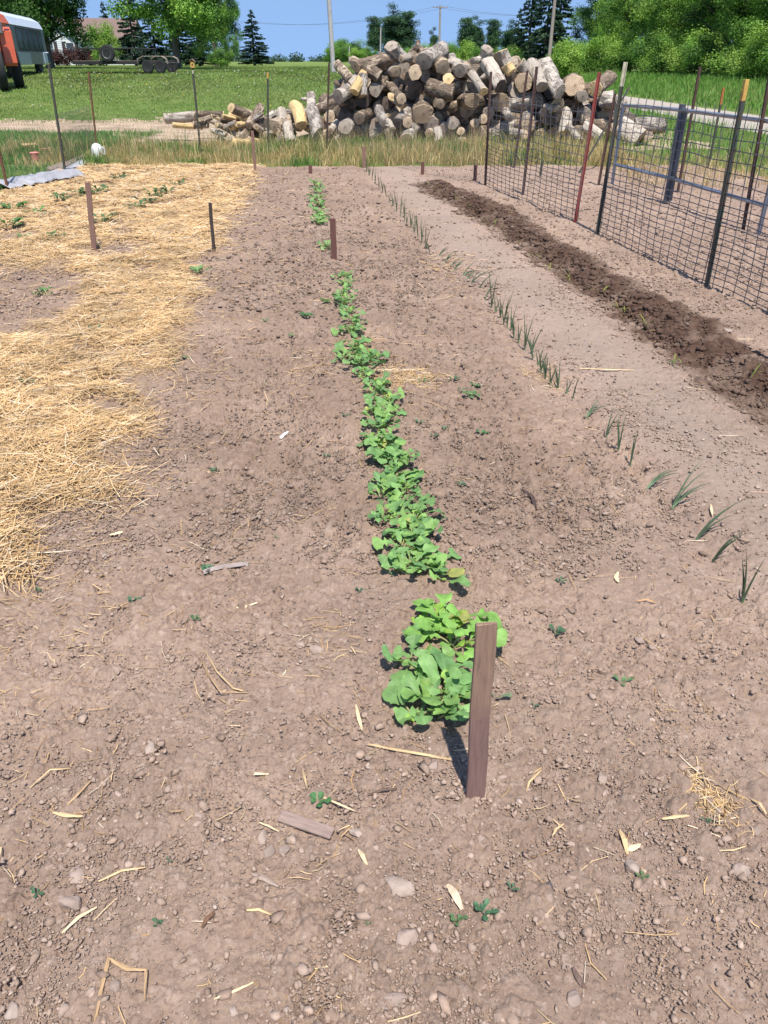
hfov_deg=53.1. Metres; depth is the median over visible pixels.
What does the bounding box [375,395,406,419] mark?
radish plant
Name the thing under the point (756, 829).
stone
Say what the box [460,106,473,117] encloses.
log
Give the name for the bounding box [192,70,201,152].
fence post
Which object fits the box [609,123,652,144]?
log
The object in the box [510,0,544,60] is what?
spruce tree
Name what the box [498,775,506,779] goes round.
stone
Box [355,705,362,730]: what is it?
straw piece
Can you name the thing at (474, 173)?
wooden stake
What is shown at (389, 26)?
poplar tree
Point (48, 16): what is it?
maple tree
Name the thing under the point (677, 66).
bush
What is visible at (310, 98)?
log
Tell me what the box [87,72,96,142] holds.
fence post
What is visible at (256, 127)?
log
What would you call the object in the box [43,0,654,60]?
sky
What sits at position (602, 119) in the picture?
log
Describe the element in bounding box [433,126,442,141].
log
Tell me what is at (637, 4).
broadleaf tree
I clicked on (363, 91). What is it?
log
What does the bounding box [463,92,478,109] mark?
log
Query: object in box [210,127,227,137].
log
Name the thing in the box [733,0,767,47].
broadleaf tree
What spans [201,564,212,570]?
weed
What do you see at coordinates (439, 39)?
utility pole
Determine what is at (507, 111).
log
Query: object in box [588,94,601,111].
log
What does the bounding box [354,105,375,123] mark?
log
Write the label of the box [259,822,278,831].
straw piece
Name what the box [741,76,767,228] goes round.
fence post
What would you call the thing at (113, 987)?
stone
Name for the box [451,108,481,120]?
log
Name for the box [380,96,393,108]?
log
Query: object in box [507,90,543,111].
log
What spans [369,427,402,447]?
radish plant
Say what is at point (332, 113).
log
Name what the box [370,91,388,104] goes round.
log
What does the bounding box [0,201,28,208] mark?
mulched plant
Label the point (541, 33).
spruce tree
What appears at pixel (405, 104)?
log
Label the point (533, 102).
fence post
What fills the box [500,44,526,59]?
bush
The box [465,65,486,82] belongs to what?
log
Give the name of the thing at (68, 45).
window
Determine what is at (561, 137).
log
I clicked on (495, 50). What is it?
bush
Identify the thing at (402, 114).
log
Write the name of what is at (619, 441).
onion plant
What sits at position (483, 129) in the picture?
log
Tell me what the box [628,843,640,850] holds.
husk
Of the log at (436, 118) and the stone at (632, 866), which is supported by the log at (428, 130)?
the log at (436, 118)
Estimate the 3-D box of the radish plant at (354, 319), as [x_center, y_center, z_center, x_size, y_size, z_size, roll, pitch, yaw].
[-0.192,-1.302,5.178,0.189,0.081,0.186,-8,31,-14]
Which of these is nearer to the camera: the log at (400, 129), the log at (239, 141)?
the log at (239, 141)
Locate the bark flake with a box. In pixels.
[252,873,278,886]
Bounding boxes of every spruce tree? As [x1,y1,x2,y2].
[99,1,107,17]
[116,0,154,65]
[135,1,172,64]
[166,28,196,65]
[180,30,214,65]
[236,9,274,65]
[509,8,525,51]
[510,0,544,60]
[521,0,566,66]
[540,0,574,48]
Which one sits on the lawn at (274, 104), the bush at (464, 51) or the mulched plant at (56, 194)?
the bush at (464, 51)
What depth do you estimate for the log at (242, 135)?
16.27 m
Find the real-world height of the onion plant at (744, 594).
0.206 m
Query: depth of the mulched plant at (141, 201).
9.10 m
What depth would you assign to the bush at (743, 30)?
45.90 m
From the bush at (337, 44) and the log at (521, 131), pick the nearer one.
the log at (521, 131)
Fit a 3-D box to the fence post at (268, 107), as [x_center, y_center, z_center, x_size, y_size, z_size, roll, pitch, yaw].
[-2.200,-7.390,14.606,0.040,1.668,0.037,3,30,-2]
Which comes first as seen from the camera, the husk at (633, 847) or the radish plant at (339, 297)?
the husk at (633, 847)
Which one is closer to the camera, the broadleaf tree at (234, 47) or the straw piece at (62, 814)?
the straw piece at (62, 814)
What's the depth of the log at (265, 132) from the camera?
16.29 m
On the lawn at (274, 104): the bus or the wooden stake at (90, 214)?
the bus
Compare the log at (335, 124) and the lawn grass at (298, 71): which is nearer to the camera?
the log at (335, 124)
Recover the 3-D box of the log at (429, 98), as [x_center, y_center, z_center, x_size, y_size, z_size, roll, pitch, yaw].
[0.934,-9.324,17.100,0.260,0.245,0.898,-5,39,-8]
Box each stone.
[4,1001,18,1020]
[57,895,81,911]
[68,866,84,884]
[109,979,120,991]
[115,791,121,798]
[144,742,154,754]
[193,812,202,818]
[229,1005,236,1015]
[258,829,267,844]
[263,843,275,857]
[279,845,291,854]
[296,641,304,647]
[309,645,323,652]
[348,828,361,837]
[383,992,408,1007]
[384,875,414,897]
[395,928,418,950]
[429,760,437,769]
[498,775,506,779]
[567,990,582,1008]
[598,774,606,784]
[625,859,639,874]
[635,636,644,643]
[648,644,657,649]
[731,862,750,876]
[751,826,759,835]
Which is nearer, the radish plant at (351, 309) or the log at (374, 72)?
the radish plant at (351, 309)
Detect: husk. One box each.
[254,772,268,774]
[614,572,618,581]
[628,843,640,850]
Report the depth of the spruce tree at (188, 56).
68.28 m
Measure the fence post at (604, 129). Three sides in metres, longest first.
2.214 x 0.042 x 0.031 m
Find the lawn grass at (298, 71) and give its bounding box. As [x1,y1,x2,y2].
[0,66,354,122]
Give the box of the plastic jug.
[91,143,105,158]
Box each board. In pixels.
[46,162,62,170]
[56,154,87,168]
[66,158,86,168]
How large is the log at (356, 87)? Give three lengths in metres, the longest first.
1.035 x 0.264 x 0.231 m
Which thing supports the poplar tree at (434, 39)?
on the lawn at (274, 104)
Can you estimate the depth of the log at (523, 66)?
16.51 m
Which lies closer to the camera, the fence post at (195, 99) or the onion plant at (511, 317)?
the onion plant at (511, 317)
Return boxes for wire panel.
[485,98,592,223]
[599,96,767,311]
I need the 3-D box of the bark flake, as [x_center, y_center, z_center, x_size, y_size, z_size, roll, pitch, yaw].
[-0.258,0.803,1.684,0.069,0.004,0.013,14,33,22]
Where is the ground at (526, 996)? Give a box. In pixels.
[0,164,767,1023]
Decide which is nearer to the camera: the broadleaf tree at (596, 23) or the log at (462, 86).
the log at (462, 86)
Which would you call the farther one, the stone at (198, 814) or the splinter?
the stone at (198, 814)
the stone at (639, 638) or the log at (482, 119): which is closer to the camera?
the stone at (639, 638)
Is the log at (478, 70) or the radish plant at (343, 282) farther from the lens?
the log at (478, 70)
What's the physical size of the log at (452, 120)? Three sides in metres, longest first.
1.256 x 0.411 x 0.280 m
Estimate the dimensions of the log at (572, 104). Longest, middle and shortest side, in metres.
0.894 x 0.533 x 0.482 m
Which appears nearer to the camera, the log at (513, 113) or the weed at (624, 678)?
the weed at (624, 678)
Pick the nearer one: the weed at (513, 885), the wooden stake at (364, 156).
the weed at (513, 885)
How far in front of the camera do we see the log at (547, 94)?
16.80 m
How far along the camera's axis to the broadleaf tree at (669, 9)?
61.95 m
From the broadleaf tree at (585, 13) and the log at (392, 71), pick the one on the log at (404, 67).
the log at (392, 71)
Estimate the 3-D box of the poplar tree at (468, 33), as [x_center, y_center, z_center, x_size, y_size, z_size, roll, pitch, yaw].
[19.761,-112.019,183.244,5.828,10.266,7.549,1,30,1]
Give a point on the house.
(59, 44)
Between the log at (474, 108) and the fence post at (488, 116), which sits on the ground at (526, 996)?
the fence post at (488, 116)
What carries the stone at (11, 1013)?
on the ground at (526, 996)
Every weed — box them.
[30,886,43,897]
[127,595,140,601]
[152,917,162,926]
[189,265,211,272]
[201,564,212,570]
[300,312,314,316]
[310,791,331,806]
[450,913,467,925]
[463,390,480,397]
[473,898,498,920]
[476,429,488,433]
[492,692,511,697]
[507,881,519,890]
[549,624,565,634]
[613,675,633,685]
[635,871,649,879]
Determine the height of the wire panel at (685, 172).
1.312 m
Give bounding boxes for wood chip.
[277,810,334,838]
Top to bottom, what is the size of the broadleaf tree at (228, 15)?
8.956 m
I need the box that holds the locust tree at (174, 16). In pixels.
[103,0,224,68]
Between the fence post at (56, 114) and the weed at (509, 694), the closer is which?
the weed at (509, 694)
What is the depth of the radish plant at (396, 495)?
3.05 m
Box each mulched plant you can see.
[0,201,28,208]
[0,217,23,227]
[23,205,50,213]
[31,286,51,295]
[43,230,65,236]
[50,192,72,199]
[67,187,94,195]
[91,184,114,191]
[93,212,117,221]
[123,200,146,207]
[132,196,157,203]
[142,188,164,196]
[157,185,174,193]
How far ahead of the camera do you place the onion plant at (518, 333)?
4.98 m
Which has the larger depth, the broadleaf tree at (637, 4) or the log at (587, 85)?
the broadleaf tree at (637, 4)
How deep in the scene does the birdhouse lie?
39.70 m
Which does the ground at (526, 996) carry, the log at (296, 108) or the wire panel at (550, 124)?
the wire panel at (550, 124)
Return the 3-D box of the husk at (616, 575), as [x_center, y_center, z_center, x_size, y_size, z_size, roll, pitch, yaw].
[0.809,0.225,2.678,0.018,0.006,0.068,7,31,12]
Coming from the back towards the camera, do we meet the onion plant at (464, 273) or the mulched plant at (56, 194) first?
the mulched plant at (56, 194)
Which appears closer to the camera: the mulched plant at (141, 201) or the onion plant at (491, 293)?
the onion plant at (491, 293)
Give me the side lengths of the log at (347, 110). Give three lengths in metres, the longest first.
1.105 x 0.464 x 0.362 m
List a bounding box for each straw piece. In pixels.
[29,768,70,787]
[53,811,82,816]
[62,906,96,932]
[67,780,90,804]
[94,956,147,1022]
[99,867,144,881]
[200,658,246,692]
[204,649,242,690]
[214,982,252,999]
[247,908,271,914]
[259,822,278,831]
[302,769,306,787]
[322,796,354,810]
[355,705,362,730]
[358,849,367,864]
[368,744,451,759]
[526,770,541,791]
[552,823,563,836]
[581,368,625,369]
[619,830,628,854]
[662,815,688,819]
[752,799,766,813]
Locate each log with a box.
[163,111,196,123]
[172,122,192,128]
[192,121,209,129]
[194,111,223,117]
[198,114,212,122]
[208,119,236,136]
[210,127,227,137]
[214,123,225,129]
[215,116,240,123]
[221,114,235,119]
[224,120,235,128]
[227,103,263,123]
[229,120,244,131]
[232,138,251,144]
[235,121,252,138]
[237,122,244,127]
[245,103,264,128]
[250,128,260,137]
[252,111,263,121]
[253,124,263,135]
[258,112,287,130]
[263,128,274,136]
[266,110,275,118]
[269,112,293,134]
[275,128,284,141]
[276,106,286,131]
[282,120,293,144]
[288,100,306,129]
[292,116,308,131]
[297,129,331,140]
[301,91,315,106]
[305,104,322,139]
[316,97,353,114]
[318,95,351,120]
[321,117,329,128]
[324,110,334,122]
[328,118,339,133]
[329,129,355,140]
[332,124,359,135]
[333,79,344,87]
[333,83,354,104]
[334,59,352,82]
[336,79,370,91]
[338,117,358,133]
[348,72,357,84]
[348,98,357,109]
[349,56,358,62]
[350,52,393,72]
[350,56,368,95]
[350,108,366,123]
[353,91,371,107]
[353,122,369,140]
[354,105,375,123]
[359,72,367,97]
[360,61,382,82]
[367,117,381,140]
[368,113,388,130]
[369,74,389,97]
[369,113,413,139]
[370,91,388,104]
[371,100,390,116]
[374,104,387,127]
[378,51,396,72]
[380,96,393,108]
[381,129,397,139]
[383,63,409,75]
[384,41,406,63]
[384,66,400,77]
[385,118,394,131]
[387,82,405,103]
[388,93,402,106]
[389,105,400,120]
[390,75,403,88]
[392,103,412,128]
[395,127,404,139]
[398,53,413,63]
[399,100,412,109]
[400,122,420,144]
[402,72,411,86]
[403,114,412,127]
[405,80,424,99]
[407,40,423,66]
[408,64,421,80]
[412,94,433,123]
[415,40,448,69]
[417,124,425,139]
[418,69,429,82]
[419,47,448,73]
[422,90,434,101]
[423,78,454,101]
[423,107,451,129]
[425,128,434,136]
[429,68,435,75]
[430,72,476,96]
[433,97,437,108]
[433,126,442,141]
[434,121,455,140]
[435,93,486,113]
[436,98,446,108]
[442,112,449,121]
[443,73,453,83]
[447,116,461,130]
[448,53,457,72]
[448,56,463,68]
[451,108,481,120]
[453,63,469,77]
[456,93,479,107]
[456,127,464,135]
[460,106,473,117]
[460,118,469,124]
[462,55,479,65]
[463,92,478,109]
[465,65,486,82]
[466,117,499,125]
[467,69,487,95]
[468,118,479,128]
[469,56,481,63]
[471,114,495,139]
[474,94,487,113]
[478,114,486,123]
[480,44,493,58]
[480,56,506,92]
[482,103,494,119]
[483,78,488,87]
[484,120,516,141]
[491,90,509,111]
[493,49,514,67]
[495,112,539,135]
[500,56,520,70]
[501,62,515,75]
[501,107,513,121]
[502,72,516,84]
[507,82,519,97]
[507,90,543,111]
[509,128,527,138]
[514,71,532,92]
[515,111,534,131]
[516,58,531,74]
[527,58,548,91]
[533,127,546,140]
[536,104,561,124]
[538,57,564,98]
[539,93,547,109]
[540,89,553,99]
[543,103,559,113]
[543,124,558,136]
[547,97,578,115]
[551,133,571,141]
[552,98,563,107]
[558,106,571,135]
[561,82,590,98]
[562,73,584,97]
[565,123,583,143]
[571,124,583,137]
[572,90,587,102]
[572,117,578,124]
[576,100,590,118]
[579,114,612,132]
[581,119,604,137]
[588,70,616,96]
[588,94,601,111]
[594,117,607,121]
[595,112,612,122]
[597,98,626,110]
[597,109,613,117]
[598,90,616,110]
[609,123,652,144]
[616,116,646,145]
[623,112,636,120]
[634,117,666,134]
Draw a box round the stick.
[203,562,247,573]
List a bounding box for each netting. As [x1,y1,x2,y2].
[1,105,94,182]
[91,114,323,152]
[325,110,485,181]
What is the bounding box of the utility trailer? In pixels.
[70,45,179,72]
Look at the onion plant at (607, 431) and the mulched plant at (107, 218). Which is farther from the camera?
the mulched plant at (107, 218)
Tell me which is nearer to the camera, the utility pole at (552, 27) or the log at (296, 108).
the log at (296, 108)
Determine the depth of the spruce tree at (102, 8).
98.87 m
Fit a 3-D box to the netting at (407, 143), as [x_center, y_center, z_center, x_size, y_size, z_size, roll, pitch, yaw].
[0.162,-6.165,12.802,0.002,0.740,5.089,-16,34,-26]
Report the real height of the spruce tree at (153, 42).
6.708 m
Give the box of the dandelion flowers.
[9,70,336,111]
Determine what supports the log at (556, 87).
on the log
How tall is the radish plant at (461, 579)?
0.083 m
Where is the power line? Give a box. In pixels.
[240,7,576,24]
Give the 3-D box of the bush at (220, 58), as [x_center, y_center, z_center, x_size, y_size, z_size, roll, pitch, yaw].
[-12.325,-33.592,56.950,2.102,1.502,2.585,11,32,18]
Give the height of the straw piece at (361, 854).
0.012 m
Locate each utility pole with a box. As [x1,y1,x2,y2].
[327,0,335,71]
[433,5,447,41]
[548,0,555,56]
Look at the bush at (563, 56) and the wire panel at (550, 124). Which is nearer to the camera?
the wire panel at (550, 124)
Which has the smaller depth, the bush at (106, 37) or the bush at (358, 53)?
the bush at (106, 37)
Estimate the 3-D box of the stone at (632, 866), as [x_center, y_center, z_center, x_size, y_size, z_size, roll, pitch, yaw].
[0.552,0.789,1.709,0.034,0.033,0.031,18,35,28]
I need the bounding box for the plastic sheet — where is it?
[0,168,84,188]
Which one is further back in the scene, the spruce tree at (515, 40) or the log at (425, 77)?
the spruce tree at (515, 40)
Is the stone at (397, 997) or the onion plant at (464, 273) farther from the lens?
the onion plant at (464, 273)
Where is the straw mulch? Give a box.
[0,161,264,601]
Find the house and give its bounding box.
[49,18,144,64]
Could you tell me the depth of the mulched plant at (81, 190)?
9.89 m
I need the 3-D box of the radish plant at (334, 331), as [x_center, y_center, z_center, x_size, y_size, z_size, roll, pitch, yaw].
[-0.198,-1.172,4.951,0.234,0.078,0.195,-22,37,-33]
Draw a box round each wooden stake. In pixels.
[85,182,96,249]
[208,202,215,251]
[251,131,256,171]
[308,165,311,173]
[330,218,336,259]
[362,147,365,167]
[421,162,423,174]
[465,622,497,799]
[473,165,477,180]
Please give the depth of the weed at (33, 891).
1.65 m
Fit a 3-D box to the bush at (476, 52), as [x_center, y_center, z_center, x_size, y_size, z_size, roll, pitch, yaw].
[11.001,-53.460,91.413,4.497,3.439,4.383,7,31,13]
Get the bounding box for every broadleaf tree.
[181,2,226,65]
[191,0,240,66]
[209,0,244,66]
[567,0,620,43]
[589,0,646,43]
[590,0,664,70]
[625,0,711,72]
[629,0,705,54]
[677,0,765,73]
[680,0,757,48]
[713,0,767,74]
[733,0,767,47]
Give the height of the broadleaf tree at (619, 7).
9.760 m
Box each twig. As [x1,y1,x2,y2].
[201,911,214,927]
[367,787,396,794]
[521,488,536,510]
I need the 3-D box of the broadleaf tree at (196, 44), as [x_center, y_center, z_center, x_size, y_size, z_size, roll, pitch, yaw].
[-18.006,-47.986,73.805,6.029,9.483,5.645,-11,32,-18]
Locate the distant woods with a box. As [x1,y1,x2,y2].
[146,50,498,61]
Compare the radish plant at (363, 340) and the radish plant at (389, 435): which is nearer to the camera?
the radish plant at (389, 435)
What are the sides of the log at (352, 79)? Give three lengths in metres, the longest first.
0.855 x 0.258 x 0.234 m
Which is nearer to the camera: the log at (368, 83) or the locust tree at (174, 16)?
the log at (368, 83)
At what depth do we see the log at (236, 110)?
16.27 m
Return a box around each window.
[50,42,57,51]
[61,42,77,54]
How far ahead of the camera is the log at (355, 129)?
16.72 m
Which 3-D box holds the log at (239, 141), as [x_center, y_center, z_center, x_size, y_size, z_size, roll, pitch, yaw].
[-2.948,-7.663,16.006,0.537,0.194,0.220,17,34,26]
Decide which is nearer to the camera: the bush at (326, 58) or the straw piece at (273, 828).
the straw piece at (273, 828)
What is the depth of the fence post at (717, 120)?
12.61 m
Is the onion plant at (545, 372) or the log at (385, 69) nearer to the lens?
the onion plant at (545, 372)
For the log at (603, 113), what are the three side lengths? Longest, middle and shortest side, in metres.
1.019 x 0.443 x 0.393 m
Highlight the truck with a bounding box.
[0,21,23,89]
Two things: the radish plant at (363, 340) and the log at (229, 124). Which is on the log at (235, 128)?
the log at (229, 124)
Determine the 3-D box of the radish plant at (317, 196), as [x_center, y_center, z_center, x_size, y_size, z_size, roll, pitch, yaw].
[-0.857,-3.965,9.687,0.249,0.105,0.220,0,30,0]
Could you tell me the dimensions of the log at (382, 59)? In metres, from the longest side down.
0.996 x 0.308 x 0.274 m
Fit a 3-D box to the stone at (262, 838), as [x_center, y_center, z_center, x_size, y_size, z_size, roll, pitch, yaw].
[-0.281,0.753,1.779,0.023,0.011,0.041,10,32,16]
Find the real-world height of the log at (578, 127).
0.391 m
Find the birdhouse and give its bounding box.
[189,59,195,69]
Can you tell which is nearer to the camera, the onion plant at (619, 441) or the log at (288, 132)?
the onion plant at (619, 441)
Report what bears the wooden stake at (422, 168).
on the ground at (526, 996)
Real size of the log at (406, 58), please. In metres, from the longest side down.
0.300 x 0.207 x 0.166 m
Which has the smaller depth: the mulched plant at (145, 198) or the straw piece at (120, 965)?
the straw piece at (120, 965)
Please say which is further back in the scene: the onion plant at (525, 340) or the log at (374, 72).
the log at (374, 72)
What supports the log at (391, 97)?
on the log at (399, 95)
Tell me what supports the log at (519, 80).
on the log at (512, 91)
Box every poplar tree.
[365,15,386,52]
[380,1,404,51]
[393,10,421,48]
[429,27,438,46]
[456,17,478,57]
[472,15,486,48]
[484,18,504,50]
[499,18,515,50]
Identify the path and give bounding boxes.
[0,117,722,150]
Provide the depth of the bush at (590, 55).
76.92 m
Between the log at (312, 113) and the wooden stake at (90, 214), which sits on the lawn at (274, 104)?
the log at (312, 113)
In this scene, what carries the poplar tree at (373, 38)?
on the lawn at (274, 104)
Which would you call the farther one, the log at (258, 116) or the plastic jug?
the log at (258, 116)
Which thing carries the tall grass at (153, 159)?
on the lawn at (274, 104)
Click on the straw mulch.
(81, 430)
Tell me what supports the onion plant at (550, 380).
on the ground at (526, 996)
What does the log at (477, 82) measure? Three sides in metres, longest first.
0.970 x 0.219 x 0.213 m
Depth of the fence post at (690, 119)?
10.06 m
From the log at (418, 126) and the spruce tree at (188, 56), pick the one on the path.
the log at (418, 126)
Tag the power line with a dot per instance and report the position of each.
(380, 17)
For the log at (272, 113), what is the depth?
16.50 m
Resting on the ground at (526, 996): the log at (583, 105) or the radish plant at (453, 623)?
the radish plant at (453, 623)
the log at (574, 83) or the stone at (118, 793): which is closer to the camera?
the stone at (118, 793)
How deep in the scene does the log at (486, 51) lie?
16.43 m
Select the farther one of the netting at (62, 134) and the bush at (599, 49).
the bush at (599, 49)
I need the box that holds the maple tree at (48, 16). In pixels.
[0,0,98,67]
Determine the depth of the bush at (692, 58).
49.43 m
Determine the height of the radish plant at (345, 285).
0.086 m
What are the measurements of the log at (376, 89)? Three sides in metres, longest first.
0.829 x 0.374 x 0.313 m
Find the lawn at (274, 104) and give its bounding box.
[0,61,767,189]
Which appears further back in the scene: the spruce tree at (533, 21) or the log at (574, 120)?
the spruce tree at (533, 21)
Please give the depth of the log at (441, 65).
16.59 m
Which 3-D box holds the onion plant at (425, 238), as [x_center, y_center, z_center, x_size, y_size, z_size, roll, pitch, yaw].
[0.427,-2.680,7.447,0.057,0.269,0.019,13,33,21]
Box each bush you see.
[52,49,63,65]
[58,46,73,65]
[69,46,86,65]
[79,47,95,65]
[86,18,124,65]
[206,47,232,66]
[321,47,338,62]
[322,38,349,62]
[339,41,351,61]
[342,39,369,56]
[347,46,366,58]
[362,46,378,57]
[446,36,474,60]
[447,43,461,59]
[464,46,493,59]
[493,46,501,59]
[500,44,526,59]
[546,40,588,78]
[554,34,584,48]
[565,40,596,72]
[581,37,599,71]
[583,31,625,71]
[601,37,640,73]
[624,25,685,71]
[632,34,683,74]
[658,24,724,73]
[679,27,735,75]
[701,15,767,78]
[718,27,767,79]
[751,39,767,74]
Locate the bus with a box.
[0,12,50,77]
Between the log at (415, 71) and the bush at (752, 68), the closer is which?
the log at (415, 71)
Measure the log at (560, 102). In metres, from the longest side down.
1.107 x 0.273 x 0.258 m
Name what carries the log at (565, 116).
on the path
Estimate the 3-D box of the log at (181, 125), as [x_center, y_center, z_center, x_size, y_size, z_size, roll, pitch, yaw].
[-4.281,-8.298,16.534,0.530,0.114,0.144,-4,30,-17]
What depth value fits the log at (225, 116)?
16.60 m
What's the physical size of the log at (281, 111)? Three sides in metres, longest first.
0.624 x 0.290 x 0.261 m
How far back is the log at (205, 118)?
16.41 m
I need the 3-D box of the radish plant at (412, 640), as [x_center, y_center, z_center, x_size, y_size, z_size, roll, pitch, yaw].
[0.127,0.423,2.238,0.265,0.094,0.284,0,30,0]
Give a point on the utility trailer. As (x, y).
(107, 54)
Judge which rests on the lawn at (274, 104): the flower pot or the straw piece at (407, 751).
the flower pot
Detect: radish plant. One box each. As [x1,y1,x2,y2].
[306,194,324,200]
[308,184,325,192]
[308,203,329,214]
[309,178,322,185]
[310,197,325,206]
[310,214,329,223]
[316,240,330,249]
[320,291,357,304]
[331,270,353,277]
[331,323,365,337]
[331,341,365,361]
[333,282,357,295]
[335,277,354,285]
[338,303,359,315]
[339,309,367,323]
[339,335,371,349]
[342,350,385,367]
[351,362,380,381]
[356,344,389,361]
[357,431,395,450]
[360,410,400,430]
[362,380,396,398]
[362,435,409,463]
[363,391,385,416]
[367,468,424,498]
[368,499,414,524]
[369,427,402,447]
[370,371,390,389]
[372,445,419,472]
[372,520,433,565]
[373,387,404,404]
[373,449,418,490]
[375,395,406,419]
[381,535,446,574]
[382,469,429,501]
[382,515,442,539]
[382,623,472,687]
[382,648,471,724]
[388,482,434,512]
[396,499,444,535]
[405,592,470,634]
[414,606,507,662]
[420,548,470,586]
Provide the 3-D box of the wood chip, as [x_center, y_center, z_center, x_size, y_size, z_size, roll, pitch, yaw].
[-0.183,0.731,1.801,0.139,0.008,0.030,10,37,20]
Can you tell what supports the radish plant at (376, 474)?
on the ground at (526, 996)
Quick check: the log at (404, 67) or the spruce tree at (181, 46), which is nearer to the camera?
the log at (404, 67)
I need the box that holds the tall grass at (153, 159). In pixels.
[0,127,650,167]
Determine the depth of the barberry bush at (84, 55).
75.31 m
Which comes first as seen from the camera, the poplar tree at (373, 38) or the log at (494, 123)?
the log at (494, 123)
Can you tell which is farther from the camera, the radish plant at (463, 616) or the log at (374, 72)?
the log at (374, 72)
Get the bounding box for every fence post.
[0,150,8,188]
[47,64,65,168]
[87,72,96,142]
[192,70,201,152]
[267,72,268,146]
[326,63,329,147]
[484,72,491,184]
[513,70,528,167]
[521,66,537,194]
[573,72,600,222]
[578,87,629,172]
[595,62,627,234]
[597,93,615,184]
[677,67,701,190]
[704,79,749,286]
[707,88,724,167]
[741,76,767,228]
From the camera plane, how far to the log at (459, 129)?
16.47 m
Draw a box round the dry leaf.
[446,884,462,909]
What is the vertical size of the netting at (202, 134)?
0.640 m
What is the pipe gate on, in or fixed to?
on the ground at (526, 996)
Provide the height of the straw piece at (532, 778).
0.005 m
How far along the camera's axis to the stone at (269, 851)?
1.75 m
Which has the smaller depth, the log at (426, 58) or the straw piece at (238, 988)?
the straw piece at (238, 988)
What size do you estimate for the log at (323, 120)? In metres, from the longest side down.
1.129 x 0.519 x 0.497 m
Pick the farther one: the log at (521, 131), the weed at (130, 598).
the log at (521, 131)
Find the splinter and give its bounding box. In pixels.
[572,966,586,988]
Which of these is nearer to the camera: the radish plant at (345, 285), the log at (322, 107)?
the radish plant at (345, 285)
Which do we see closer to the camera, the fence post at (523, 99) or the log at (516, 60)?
the fence post at (523, 99)
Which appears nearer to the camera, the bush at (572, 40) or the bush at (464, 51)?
the bush at (572, 40)
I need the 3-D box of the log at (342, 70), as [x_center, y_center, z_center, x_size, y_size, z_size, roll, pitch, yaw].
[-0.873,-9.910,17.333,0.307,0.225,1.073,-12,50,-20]
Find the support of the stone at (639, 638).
on the ground at (526, 996)
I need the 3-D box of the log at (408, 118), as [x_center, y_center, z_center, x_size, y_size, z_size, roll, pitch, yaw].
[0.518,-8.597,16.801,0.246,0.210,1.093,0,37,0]
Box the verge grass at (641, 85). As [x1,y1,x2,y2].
[580,70,767,175]
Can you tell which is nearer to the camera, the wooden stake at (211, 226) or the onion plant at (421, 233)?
the wooden stake at (211, 226)
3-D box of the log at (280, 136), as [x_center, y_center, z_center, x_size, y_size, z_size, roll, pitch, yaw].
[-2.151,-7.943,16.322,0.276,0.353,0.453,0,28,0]
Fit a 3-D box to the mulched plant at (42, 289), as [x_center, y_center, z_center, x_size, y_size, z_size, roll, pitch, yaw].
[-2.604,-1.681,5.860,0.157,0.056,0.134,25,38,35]
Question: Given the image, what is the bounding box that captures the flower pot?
[29,152,39,159]
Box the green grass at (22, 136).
[0,127,162,191]
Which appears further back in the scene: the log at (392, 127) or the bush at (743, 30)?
the bush at (743, 30)
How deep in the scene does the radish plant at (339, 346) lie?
4.60 m
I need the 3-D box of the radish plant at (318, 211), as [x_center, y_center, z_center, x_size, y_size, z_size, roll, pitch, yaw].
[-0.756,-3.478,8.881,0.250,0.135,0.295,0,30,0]
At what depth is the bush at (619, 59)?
66.15 m
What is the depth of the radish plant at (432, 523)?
2.95 m
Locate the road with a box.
[616,95,767,134]
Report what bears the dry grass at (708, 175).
on the lawn at (274, 104)
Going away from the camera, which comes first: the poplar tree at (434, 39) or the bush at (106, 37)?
the bush at (106, 37)
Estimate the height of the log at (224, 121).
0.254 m
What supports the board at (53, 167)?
on the board at (61, 166)
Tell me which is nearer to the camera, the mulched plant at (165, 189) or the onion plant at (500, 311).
the onion plant at (500, 311)
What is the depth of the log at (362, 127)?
16.89 m
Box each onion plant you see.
[410,212,415,231]
[420,221,424,243]
[425,228,430,248]
[463,262,474,275]
[471,270,485,282]
[489,275,496,307]
[495,293,503,316]
[500,293,512,323]
[510,305,516,330]
[510,315,514,338]
[518,323,521,343]
[523,331,533,359]
[524,316,533,349]
[530,328,542,353]
[538,350,545,372]
[541,354,546,373]
[543,357,547,378]
[549,362,556,384]
[554,366,559,387]
[566,378,573,393]
[586,396,608,417]
[605,407,619,437]
[617,416,624,450]
[629,432,637,465]
[646,469,675,488]
[671,459,708,509]
[695,498,745,539]
[712,531,743,562]
[741,554,764,603]
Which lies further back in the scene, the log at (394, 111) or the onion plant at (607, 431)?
the log at (394, 111)
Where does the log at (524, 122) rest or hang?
on the log at (500, 125)
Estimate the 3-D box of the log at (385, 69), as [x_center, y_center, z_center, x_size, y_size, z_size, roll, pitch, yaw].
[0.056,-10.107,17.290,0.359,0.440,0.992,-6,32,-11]
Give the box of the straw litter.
[0,167,767,1023]
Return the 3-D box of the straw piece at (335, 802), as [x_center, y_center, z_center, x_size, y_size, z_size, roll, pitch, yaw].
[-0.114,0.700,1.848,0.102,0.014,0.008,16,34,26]
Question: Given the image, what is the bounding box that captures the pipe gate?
[611,103,767,234]
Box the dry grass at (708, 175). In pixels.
[589,143,767,187]
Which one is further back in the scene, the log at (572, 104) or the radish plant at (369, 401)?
the log at (572, 104)

